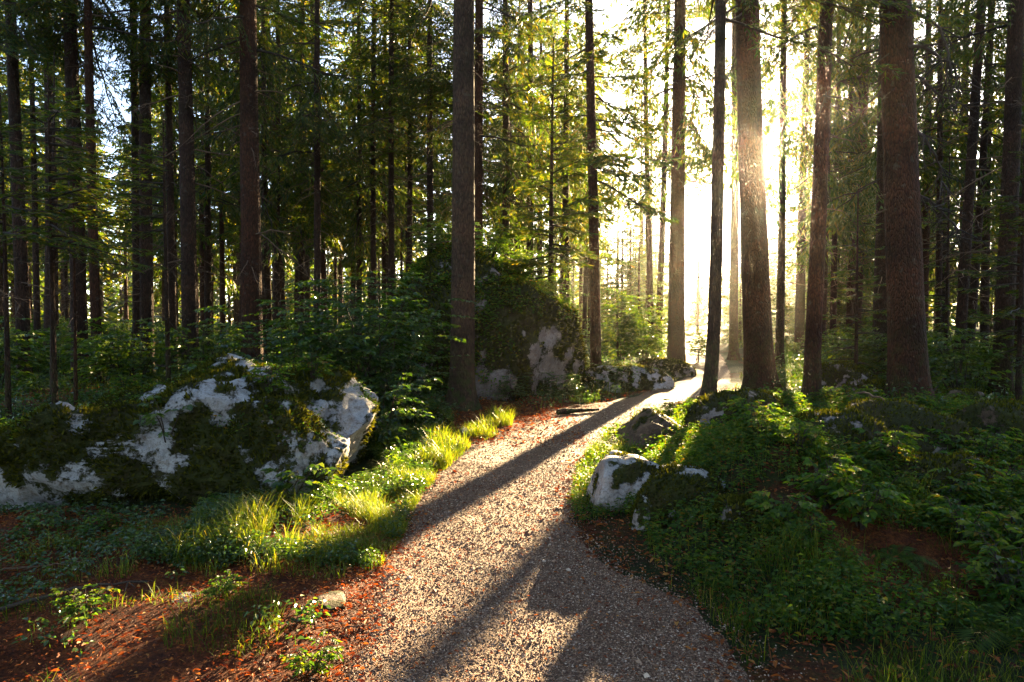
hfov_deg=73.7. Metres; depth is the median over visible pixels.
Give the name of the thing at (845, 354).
bush
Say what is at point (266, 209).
spruce tree
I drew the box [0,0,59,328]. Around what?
spruce tree
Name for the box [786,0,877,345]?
spruce tree
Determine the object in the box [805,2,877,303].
spruce tree
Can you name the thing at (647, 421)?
rock
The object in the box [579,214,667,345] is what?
spruce tree
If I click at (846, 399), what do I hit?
leafy plant
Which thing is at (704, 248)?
sky
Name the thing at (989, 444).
leafy plant
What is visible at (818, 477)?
leafy plant
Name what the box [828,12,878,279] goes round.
spruce tree
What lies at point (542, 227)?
spruce tree
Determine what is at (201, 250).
spruce tree
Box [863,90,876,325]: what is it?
spruce tree
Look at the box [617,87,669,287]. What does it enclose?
spruce tree
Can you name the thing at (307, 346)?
bush
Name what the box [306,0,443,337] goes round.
spruce tree
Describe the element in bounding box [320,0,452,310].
spruce tree
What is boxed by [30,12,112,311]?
spruce tree
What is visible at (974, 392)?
stone
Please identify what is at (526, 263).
young spruce
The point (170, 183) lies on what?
spruce tree
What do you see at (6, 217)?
spruce tree
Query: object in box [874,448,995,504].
leafy plant
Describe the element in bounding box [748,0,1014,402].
spruce tree
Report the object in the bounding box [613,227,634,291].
spruce tree
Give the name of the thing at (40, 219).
spruce tree
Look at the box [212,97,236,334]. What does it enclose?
spruce tree
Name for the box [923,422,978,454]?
leafy plant
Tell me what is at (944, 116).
spruce tree
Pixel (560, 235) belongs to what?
spruce tree
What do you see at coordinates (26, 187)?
spruce tree
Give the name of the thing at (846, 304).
spruce tree
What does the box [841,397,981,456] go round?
boulder
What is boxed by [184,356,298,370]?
leafy shrub
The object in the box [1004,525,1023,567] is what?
leafy plant
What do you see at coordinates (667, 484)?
boulder
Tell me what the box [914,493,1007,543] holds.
leafy plant
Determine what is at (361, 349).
leafy shrub
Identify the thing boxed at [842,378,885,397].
boulder
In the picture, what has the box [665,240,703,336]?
spruce tree
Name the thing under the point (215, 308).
leafy shrub
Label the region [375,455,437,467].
fern
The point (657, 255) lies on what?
spruce tree
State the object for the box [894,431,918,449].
leafy plant
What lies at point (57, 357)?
bush
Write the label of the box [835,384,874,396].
leafy plant
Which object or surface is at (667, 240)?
spruce tree
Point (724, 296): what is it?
spruce tree
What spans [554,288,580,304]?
leafy shrub
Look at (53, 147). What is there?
spruce tree
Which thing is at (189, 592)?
stone
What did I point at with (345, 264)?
spruce tree
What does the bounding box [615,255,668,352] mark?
spruce tree
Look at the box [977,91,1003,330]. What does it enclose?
spruce tree
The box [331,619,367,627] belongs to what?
fallen twig
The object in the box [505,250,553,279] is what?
leafy shrub
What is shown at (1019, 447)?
leafy plant
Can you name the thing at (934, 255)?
spruce tree
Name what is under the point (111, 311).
forest
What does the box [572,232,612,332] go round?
spruce tree
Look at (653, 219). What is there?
spruce tree
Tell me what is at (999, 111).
spruce tree
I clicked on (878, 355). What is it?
bush
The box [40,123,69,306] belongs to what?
spruce tree
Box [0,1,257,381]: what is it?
spruce tree
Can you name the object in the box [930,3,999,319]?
spruce tree
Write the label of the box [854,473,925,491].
fern
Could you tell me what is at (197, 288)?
spruce tree
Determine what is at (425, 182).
spruce tree
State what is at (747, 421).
leafy plant
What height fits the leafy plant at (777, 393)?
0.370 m
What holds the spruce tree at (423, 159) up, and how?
on the ground at (216, 670)
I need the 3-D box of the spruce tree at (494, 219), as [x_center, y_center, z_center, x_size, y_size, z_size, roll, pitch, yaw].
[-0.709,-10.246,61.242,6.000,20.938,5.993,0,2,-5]
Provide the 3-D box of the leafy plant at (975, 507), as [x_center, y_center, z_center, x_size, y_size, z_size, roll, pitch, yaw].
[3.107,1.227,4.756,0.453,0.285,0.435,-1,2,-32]
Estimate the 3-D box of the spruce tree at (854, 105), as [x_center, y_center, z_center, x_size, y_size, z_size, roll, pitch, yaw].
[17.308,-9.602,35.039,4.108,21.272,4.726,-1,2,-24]
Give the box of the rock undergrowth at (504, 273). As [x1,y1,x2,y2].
[2,225,656,446]
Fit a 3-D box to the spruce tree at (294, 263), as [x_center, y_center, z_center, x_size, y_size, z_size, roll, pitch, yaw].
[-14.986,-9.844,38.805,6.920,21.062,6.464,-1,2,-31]
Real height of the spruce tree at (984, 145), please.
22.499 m
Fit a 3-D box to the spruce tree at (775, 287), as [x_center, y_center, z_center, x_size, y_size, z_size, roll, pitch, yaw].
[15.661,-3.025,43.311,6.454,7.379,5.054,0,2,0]
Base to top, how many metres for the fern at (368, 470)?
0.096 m
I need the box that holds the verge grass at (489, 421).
[3,358,690,593]
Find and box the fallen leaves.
[0,381,1023,681]
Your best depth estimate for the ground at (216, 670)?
3.72 m
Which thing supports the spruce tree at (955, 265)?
on the ground at (216, 670)
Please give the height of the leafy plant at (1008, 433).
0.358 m
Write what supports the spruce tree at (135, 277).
on the ground at (216, 670)
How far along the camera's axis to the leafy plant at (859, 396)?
9.86 m
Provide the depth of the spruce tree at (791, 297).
42.05 m
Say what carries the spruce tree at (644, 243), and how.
on the ground at (216, 670)
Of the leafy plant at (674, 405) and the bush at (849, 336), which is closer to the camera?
the leafy plant at (674, 405)
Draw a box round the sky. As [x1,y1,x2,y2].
[0,0,1006,321]
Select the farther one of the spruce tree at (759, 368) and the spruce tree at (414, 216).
the spruce tree at (414, 216)
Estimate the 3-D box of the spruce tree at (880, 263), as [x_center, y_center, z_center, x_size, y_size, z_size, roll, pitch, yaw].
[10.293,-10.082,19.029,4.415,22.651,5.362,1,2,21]
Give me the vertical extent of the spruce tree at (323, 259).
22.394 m
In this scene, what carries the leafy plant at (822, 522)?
on the ground at (216, 670)
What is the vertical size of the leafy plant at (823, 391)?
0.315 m
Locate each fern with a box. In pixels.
[355,465,396,476]
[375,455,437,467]
[742,420,822,437]
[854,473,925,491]
[869,544,942,572]
[933,596,1023,652]
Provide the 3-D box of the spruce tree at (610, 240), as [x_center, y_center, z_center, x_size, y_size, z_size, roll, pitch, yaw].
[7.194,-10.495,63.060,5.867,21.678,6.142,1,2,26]
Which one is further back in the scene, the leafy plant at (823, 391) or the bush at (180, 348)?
the bush at (180, 348)
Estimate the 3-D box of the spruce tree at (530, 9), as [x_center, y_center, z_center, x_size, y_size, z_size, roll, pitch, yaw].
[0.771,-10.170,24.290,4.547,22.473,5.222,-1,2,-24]
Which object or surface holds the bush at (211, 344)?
on the ground at (216, 670)
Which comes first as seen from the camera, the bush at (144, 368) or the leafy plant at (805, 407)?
the leafy plant at (805, 407)
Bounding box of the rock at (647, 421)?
[609,407,683,449]
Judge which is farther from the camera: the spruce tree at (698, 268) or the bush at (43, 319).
the spruce tree at (698, 268)
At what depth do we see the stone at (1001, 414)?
7.71 m
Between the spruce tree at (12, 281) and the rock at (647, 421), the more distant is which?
the spruce tree at (12, 281)
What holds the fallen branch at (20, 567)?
on the ground at (216, 670)
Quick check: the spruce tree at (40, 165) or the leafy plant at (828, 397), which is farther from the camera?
the spruce tree at (40, 165)
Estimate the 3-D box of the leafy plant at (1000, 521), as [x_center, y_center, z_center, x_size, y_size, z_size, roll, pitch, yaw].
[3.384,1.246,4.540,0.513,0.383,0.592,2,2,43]
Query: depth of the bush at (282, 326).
23.33 m
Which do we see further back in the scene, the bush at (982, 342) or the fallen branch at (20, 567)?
the bush at (982, 342)
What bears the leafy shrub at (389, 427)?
on the ground at (216, 670)
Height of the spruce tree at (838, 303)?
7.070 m
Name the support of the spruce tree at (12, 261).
on the ground at (216, 670)
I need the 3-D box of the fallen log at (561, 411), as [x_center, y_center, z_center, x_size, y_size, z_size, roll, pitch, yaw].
[1.130,1.165,11.482,0.840,0.114,0.116,-1,2,-26]
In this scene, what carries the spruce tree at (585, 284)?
on the ground at (216, 670)
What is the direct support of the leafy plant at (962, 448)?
on the ground at (216, 670)
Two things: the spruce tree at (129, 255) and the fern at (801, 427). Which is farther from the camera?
the spruce tree at (129, 255)
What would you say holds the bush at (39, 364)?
on the ground at (216, 670)
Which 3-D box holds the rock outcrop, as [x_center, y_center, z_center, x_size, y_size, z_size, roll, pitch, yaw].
[-0.583,0.615,15.479,4.591,5.754,4.730,0,2,0]
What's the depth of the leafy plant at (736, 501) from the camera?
4.39 m
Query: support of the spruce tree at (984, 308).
on the ground at (216, 670)
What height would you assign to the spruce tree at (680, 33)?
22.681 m
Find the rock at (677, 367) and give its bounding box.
[639,356,697,376]
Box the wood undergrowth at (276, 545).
[0,329,1023,656]
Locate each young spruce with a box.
[0,93,79,423]
[29,66,170,403]
[61,113,173,381]
[482,35,636,302]
[643,237,703,356]
[794,187,886,369]
[872,152,1016,385]
[947,138,1023,400]
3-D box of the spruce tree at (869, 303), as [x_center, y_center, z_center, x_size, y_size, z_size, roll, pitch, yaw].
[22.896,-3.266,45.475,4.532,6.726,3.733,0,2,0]
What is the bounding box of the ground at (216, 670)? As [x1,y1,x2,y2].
[0,322,1023,681]
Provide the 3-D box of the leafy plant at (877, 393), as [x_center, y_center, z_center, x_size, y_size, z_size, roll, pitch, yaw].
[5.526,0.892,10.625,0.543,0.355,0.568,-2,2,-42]
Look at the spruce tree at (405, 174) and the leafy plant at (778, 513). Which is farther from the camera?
the spruce tree at (405, 174)
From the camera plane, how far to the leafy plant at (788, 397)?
10.32 m
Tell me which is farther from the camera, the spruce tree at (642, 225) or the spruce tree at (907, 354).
the spruce tree at (642, 225)
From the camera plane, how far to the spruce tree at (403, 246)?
52.11 m
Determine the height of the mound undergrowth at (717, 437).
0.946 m
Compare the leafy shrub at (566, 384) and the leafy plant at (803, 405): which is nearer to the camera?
the leafy plant at (803, 405)
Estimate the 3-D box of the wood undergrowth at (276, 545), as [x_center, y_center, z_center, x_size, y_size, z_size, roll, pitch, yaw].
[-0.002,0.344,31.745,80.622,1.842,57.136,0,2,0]
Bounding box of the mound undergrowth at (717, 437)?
[565,390,1023,645]
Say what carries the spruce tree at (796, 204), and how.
on the ground at (216, 670)
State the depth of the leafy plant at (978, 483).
5.07 m
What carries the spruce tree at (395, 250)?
on the ground at (216, 670)
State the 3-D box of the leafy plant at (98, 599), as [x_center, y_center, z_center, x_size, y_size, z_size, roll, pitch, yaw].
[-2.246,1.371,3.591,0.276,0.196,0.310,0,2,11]
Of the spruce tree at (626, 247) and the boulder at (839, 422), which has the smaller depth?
the boulder at (839, 422)
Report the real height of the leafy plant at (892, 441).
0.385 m
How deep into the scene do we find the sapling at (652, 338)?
20.86 m
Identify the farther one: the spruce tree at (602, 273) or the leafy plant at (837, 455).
the spruce tree at (602, 273)
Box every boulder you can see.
[0,349,380,509]
[628,461,727,530]
[683,388,783,429]
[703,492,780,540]
[792,407,895,463]
[821,360,881,391]
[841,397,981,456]
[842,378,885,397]
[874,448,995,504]
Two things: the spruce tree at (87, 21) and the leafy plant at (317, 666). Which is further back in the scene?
the spruce tree at (87, 21)
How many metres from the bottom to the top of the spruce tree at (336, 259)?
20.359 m
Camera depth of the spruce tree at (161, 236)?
27.01 m
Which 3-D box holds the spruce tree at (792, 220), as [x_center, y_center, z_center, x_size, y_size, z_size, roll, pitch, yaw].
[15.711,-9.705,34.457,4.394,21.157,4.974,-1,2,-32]
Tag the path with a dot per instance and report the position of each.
(686, 387)
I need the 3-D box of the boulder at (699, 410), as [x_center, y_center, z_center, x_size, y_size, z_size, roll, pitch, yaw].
[2.499,0.983,7.627,1.225,0.953,1.068,0,2,0]
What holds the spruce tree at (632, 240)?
on the ground at (216, 670)
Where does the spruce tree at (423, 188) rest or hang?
on the ground at (216, 670)
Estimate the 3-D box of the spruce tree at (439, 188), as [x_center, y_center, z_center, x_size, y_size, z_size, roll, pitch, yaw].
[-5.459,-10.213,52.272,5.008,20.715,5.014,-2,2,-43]
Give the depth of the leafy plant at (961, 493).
4.95 m
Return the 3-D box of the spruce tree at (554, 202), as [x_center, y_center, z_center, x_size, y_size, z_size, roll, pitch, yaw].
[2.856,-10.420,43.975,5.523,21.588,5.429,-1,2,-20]
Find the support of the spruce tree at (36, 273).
on the ground at (216, 670)
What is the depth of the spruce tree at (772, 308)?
46.37 m
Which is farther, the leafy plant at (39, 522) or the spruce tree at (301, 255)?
the spruce tree at (301, 255)
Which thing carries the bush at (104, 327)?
on the ground at (216, 670)
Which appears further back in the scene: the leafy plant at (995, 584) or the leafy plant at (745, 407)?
the leafy plant at (745, 407)
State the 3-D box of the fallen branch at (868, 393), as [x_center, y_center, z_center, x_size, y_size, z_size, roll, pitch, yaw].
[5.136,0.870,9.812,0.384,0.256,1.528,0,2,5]
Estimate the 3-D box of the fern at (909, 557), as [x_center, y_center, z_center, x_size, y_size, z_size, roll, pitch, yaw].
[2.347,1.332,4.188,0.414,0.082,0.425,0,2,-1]
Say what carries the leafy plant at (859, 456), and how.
on the ground at (216, 670)
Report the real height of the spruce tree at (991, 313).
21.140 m
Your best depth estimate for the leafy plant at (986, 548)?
3.91 m
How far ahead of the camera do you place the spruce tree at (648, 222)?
26.79 m
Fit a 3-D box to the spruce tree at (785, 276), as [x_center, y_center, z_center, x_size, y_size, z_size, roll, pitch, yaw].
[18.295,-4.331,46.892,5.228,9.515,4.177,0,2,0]
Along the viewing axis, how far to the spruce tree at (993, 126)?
18.48 m
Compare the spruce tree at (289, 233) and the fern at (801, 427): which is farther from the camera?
the spruce tree at (289, 233)
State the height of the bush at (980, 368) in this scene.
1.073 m
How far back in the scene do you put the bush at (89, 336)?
17.99 m
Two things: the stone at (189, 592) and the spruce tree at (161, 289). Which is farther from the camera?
the spruce tree at (161, 289)
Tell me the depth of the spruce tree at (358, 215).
26.37 m
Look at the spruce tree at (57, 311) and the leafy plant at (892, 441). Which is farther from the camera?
the spruce tree at (57, 311)
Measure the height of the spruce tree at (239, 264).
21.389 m
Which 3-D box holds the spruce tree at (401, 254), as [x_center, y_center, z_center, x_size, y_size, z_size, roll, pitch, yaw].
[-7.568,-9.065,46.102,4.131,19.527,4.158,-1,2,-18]
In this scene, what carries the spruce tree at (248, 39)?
on the ground at (216, 670)
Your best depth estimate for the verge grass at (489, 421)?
4.94 m
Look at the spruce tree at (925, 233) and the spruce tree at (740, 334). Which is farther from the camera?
the spruce tree at (740, 334)
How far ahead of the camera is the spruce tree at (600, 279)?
63.57 m
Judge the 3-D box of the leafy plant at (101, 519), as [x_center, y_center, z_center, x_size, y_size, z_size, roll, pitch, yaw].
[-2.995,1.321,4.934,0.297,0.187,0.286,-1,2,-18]
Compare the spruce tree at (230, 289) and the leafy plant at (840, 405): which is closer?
the leafy plant at (840, 405)
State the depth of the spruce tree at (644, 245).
51.43 m
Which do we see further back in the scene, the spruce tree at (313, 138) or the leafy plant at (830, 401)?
the spruce tree at (313, 138)
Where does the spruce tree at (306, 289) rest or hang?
on the ground at (216, 670)
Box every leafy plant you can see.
[25,509,61,533]
[48,584,119,621]
[75,509,121,534]
[133,395,192,442]
[199,491,231,509]
[200,569,248,598]
[243,365,294,392]
[260,460,336,506]
[277,629,343,677]
[289,352,336,378]
[303,469,348,500]
[602,422,625,437]
[613,434,628,447]
[660,399,689,417]
[665,402,682,412]
[672,407,686,419]
[676,399,696,409]
[718,396,781,431]
[723,397,792,425]
[732,407,783,441]
[734,402,795,415]
[743,488,824,535]
[772,422,828,455]
[773,389,799,406]
[779,389,805,412]
[779,397,800,411]
[781,456,870,510]
[786,404,808,415]
[786,512,836,545]
[793,401,830,411]
[796,389,826,404]
[800,400,825,409]
[801,450,854,477]
[811,398,841,405]
[813,388,844,403]
[814,476,913,529]
[818,402,844,409]
[823,385,857,396]
[824,391,851,402]
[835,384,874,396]
[835,388,868,407]
[837,447,896,481]
[849,387,885,396]
[850,425,929,469]
[854,392,885,399]
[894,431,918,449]
[895,391,943,410]
[901,395,937,410]
[901,466,958,494]
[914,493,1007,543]
[922,497,994,536]
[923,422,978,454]
[928,450,995,501]
[932,459,994,502]
[948,442,1001,461]
[952,518,1023,596]
[959,560,1023,607]
[964,471,1009,500]
[969,432,1021,460]
[970,423,1023,453]
[972,503,1023,553]
[974,429,1023,458]
[990,460,1023,498]
[993,446,1023,470]
[993,465,1023,494]
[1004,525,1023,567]
[1011,482,1023,497]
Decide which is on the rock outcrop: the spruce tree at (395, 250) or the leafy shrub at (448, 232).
the leafy shrub at (448, 232)
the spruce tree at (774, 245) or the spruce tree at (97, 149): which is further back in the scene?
the spruce tree at (774, 245)
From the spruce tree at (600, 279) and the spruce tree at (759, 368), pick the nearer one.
the spruce tree at (759, 368)
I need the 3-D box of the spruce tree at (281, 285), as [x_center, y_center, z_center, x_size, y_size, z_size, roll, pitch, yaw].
[-12.384,-10.363,34.994,6.802,22.480,7.350,0,2,-6]
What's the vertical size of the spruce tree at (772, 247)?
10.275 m
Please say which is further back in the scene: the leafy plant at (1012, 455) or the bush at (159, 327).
the bush at (159, 327)
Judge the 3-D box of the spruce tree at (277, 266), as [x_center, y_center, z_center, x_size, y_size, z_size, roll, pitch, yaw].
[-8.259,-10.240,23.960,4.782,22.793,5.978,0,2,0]
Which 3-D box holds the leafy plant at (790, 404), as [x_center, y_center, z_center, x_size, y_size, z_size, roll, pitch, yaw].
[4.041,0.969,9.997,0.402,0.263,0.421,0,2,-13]
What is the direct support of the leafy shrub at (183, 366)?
on the ground at (216, 670)
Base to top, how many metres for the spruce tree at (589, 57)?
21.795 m
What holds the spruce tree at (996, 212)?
on the ground at (216, 670)
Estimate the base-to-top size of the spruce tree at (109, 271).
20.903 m
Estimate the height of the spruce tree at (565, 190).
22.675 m
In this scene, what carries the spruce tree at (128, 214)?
on the ground at (216, 670)
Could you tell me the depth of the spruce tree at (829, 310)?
35.88 m
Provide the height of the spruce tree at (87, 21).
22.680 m
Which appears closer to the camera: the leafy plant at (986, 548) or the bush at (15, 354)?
the leafy plant at (986, 548)
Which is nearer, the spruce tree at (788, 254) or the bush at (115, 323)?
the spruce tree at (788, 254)
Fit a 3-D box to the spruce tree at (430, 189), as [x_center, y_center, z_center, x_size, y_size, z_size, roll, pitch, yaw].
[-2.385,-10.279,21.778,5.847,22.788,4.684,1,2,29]
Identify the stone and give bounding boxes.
[172,591,199,602]
[315,591,345,613]
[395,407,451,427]
[938,387,987,403]
[948,397,1023,451]
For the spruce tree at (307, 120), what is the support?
on the ground at (216, 670)
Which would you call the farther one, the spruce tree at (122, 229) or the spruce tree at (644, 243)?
the spruce tree at (122, 229)
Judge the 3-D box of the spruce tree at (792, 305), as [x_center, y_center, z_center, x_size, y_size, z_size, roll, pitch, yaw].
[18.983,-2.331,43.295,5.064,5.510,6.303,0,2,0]
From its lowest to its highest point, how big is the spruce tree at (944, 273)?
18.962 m
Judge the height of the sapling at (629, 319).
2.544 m
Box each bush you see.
[0,316,67,389]
[0,320,33,358]
[10,327,70,377]
[13,352,62,381]
[30,315,65,330]
[34,342,67,372]
[39,322,131,372]
[44,324,159,383]
[56,317,181,386]
[59,330,130,368]
[90,339,180,385]
[105,320,127,334]
[109,325,130,334]
[136,318,257,382]
[154,321,164,340]
[154,327,204,361]
[199,323,240,353]
[267,319,312,355]
[276,336,312,363]
[283,332,350,365]
[581,326,589,357]
[774,341,802,357]
[774,345,790,356]
[800,327,886,378]
[821,329,873,359]
[833,324,870,354]
[842,316,967,370]
[927,327,1015,388]
[928,339,984,368]
[930,335,1023,390]
[949,331,992,367]
[950,347,992,382]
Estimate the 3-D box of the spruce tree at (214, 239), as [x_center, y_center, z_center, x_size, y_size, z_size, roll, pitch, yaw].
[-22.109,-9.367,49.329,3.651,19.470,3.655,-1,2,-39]
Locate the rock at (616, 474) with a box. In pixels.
[586,450,659,513]
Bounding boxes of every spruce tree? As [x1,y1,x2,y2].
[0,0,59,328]
[0,0,101,387]
[0,0,118,370]
[0,0,132,385]
[0,0,187,384]
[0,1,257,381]
[0,2,117,348]
[0,7,131,347]
[0,22,26,192]
[0,44,31,330]
[0,51,93,402]
[0,52,10,194]
[0,159,12,276]
[5,55,44,321]
[5,96,44,309]
[8,100,43,287]
[8,257,31,290]
[9,250,32,326]
[22,7,68,339]
[24,1,121,327]
[24,67,68,314]
[25,82,113,323]
[26,82,85,321]
[29,259,44,326]
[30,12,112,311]
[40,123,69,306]
[72,68,78,407]
[78,0,233,378]
[79,0,239,375]
[82,0,278,375]
[85,140,118,278]
[87,144,128,321]
[96,4,234,293]
[98,77,180,297]
[104,129,131,329]
[110,0,293,359]
[111,0,367,362]
[112,107,161,297]
[121,0,220,355]
[123,78,199,308]
[151,83,180,329]
[159,8,240,343]
[163,0,240,342]
[174,0,357,362]
[176,116,198,299]
[179,0,293,343]
[192,27,238,333]
[193,83,231,305]
[195,0,312,319]
[197,0,351,362]
[197,203,212,322]
[212,58,238,337]
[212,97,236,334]
[216,2,334,328]
[224,1,312,353]
[225,175,235,265]
[225,249,232,279]
[226,0,415,352]
[234,0,364,352]
[261,41,313,292]
[268,1,352,328]
[268,23,329,323]
[270,189,294,303]
[282,1,366,332]
[284,0,426,355]
[285,4,353,311]
[304,0,451,329]
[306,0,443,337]
[310,73,362,330]
[310,104,348,298]
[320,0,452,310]
[327,0,386,321]
[327,0,493,298]
[329,86,378,323]
[333,0,504,412]
[338,1,436,323]
[346,0,451,271]
[360,0,530,280]
[363,164,381,316]
[365,163,381,315]
[368,32,426,256]
[376,116,426,286]
[377,0,557,251]
[377,164,423,305]
[395,57,451,245]
[395,181,425,269]
[413,97,451,243]
[414,10,502,215]
[421,0,583,279]
[424,32,490,224]
[448,152,493,231]
[474,0,569,255]
[482,69,534,256]
[482,112,525,252]
[483,0,560,257]
[483,0,587,296]
[484,66,526,228]
[497,0,579,281]
[498,0,642,307]
[512,0,697,365]
[522,197,554,255]
[526,8,581,288]
[534,198,579,284]
[545,64,570,293]
[545,112,611,326]
[548,24,635,341]
[553,10,614,347]
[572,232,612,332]
[574,124,617,314]
[575,232,628,336]
[576,223,611,331]
[577,0,711,356]
[578,228,612,318]
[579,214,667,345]
[585,232,691,352]
[589,217,666,341]
[600,119,629,291]
[601,231,667,342]
[606,0,733,356]
[606,0,775,361]
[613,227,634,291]
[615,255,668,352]
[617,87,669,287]
[617,234,692,338]
[620,213,665,317]
[623,206,637,289]
[623,212,667,313]
[628,93,666,266]
[632,219,690,329]
[640,218,668,314]
[647,0,784,392]
[652,218,686,323]
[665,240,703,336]
[679,0,904,398]
[685,2,798,359]
[685,157,710,334]
[701,231,742,340]
[701,258,786,343]
[720,235,793,341]
[720,247,793,342]
[720,264,794,344]
[721,253,784,328]
[725,0,851,367]
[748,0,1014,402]
[752,0,983,399]
[766,0,867,353]
[767,220,785,321]
[768,219,777,315]
[769,1,858,298]
[769,11,871,323]
[769,214,795,336]
[769,224,795,337]
[771,13,846,288]
[771,260,794,336]
[772,0,876,355]
[772,262,805,329]
[772,275,806,332]
[776,49,813,309]
[777,3,871,283]
[784,211,797,330]
[784,251,864,343]
[785,64,863,285]
[785,226,872,345]
[785,237,871,329]
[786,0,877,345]
[786,24,816,246]
[787,271,807,331]
[796,0,969,374]
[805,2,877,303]
[805,6,961,345]
[805,278,846,342]
[806,2,877,342]
[809,0,878,301]
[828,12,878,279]
[828,257,872,327]
[830,13,877,341]
[839,0,1021,367]
[840,27,876,305]
[842,25,875,323]
[842,274,872,331]
[843,11,876,335]
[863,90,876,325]
[863,99,877,300]
[871,0,935,278]
[871,2,1004,307]
[874,1,974,330]
[877,0,1023,395]
[912,0,1023,375]
[918,2,1023,387]
[919,0,980,331]
[919,1,1007,355]
[921,71,997,326]
[929,0,994,295]
[929,75,979,312]
[929,169,957,329]
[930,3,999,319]
[957,12,1023,369]
[964,19,1023,138]
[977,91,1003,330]
[977,127,1000,333]
[978,27,1023,230]
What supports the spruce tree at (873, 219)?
on the ground at (216, 670)
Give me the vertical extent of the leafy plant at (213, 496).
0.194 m
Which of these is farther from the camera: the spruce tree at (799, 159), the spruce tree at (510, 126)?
the spruce tree at (799, 159)
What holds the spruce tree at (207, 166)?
on the ground at (216, 670)
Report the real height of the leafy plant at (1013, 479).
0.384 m
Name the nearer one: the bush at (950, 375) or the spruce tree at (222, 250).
the bush at (950, 375)
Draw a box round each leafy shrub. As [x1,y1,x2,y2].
[168,360,204,379]
[182,295,365,372]
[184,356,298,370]
[240,279,392,371]
[253,283,427,406]
[281,275,476,415]
[293,271,448,402]
[358,373,437,448]
[363,367,449,428]
[403,222,451,255]
[422,213,451,242]
[475,222,527,257]
[491,372,534,401]
[495,244,534,269]
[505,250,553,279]
[534,271,570,296]
[537,371,585,402]
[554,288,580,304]
[599,365,633,385]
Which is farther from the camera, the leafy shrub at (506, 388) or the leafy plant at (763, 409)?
the leafy shrub at (506, 388)
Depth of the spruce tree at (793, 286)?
65.96 m
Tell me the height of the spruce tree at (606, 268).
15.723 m
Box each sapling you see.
[600,288,653,363]
[611,291,667,362]
[685,326,706,362]
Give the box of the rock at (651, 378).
[582,363,675,392]
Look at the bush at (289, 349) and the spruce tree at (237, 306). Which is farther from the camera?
the spruce tree at (237, 306)
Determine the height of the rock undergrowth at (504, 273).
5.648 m
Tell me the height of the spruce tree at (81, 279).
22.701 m
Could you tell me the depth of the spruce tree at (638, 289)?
32.06 m
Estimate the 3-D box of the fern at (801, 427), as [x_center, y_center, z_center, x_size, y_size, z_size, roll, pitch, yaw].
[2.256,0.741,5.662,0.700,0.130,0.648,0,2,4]
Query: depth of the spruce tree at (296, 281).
43.44 m
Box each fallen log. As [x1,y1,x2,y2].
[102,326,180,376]
[556,408,599,414]
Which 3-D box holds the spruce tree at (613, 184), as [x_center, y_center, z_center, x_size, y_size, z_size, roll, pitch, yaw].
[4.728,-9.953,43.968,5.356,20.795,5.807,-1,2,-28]
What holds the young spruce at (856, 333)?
on the ground at (216, 670)
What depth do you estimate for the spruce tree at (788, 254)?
38.63 m
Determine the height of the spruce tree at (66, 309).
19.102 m
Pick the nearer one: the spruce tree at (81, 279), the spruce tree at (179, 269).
the spruce tree at (81, 279)
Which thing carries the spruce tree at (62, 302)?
on the ground at (216, 670)
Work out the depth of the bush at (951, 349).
18.19 m
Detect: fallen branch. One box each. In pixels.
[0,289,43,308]
[0,561,80,571]
[847,391,887,401]
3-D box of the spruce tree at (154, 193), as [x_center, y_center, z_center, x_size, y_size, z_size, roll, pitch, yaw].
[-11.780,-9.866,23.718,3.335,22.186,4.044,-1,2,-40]
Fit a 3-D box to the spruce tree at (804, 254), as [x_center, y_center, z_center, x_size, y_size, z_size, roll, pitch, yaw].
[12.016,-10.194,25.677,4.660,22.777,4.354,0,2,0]
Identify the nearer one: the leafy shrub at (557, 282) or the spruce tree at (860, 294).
the leafy shrub at (557, 282)
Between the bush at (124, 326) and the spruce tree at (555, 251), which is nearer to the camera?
the bush at (124, 326)
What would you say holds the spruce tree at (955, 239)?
on the ground at (216, 670)
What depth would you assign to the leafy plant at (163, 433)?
5.59 m
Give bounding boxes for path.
[347,335,749,681]
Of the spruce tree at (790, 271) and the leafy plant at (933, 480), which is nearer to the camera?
the leafy plant at (933, 480)
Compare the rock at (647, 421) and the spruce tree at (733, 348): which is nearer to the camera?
the rock at (647, 421)
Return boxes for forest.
[8,157,998,332]
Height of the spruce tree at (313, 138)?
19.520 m
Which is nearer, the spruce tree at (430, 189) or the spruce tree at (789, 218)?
the spruce tree at (430, 189)
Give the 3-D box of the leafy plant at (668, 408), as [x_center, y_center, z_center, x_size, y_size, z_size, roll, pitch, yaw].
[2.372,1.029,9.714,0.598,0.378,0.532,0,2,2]
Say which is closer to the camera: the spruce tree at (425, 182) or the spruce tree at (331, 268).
the spruce tree at (425, 182)
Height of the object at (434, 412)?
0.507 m
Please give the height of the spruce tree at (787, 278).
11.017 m
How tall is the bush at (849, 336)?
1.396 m
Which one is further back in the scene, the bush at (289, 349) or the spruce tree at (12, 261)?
the spruce tree at (12, 261)
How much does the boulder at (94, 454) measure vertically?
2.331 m
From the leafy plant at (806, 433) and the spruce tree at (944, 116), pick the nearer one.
the leafy plant at (806, 433)
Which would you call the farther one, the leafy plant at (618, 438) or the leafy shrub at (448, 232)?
the leafy shrub at (448, 232)
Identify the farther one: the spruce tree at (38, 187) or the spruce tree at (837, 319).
the spruce tree at (38, 187)
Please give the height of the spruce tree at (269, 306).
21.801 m
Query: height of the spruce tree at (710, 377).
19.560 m
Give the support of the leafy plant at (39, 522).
on the ground at (216, 670)
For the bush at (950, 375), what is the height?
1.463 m
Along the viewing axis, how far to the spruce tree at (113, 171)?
31.22 m
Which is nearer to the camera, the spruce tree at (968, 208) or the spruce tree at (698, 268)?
the spruce tree at (968, 208)
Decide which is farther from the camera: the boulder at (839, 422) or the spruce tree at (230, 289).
the spruce tree at (230, 289)

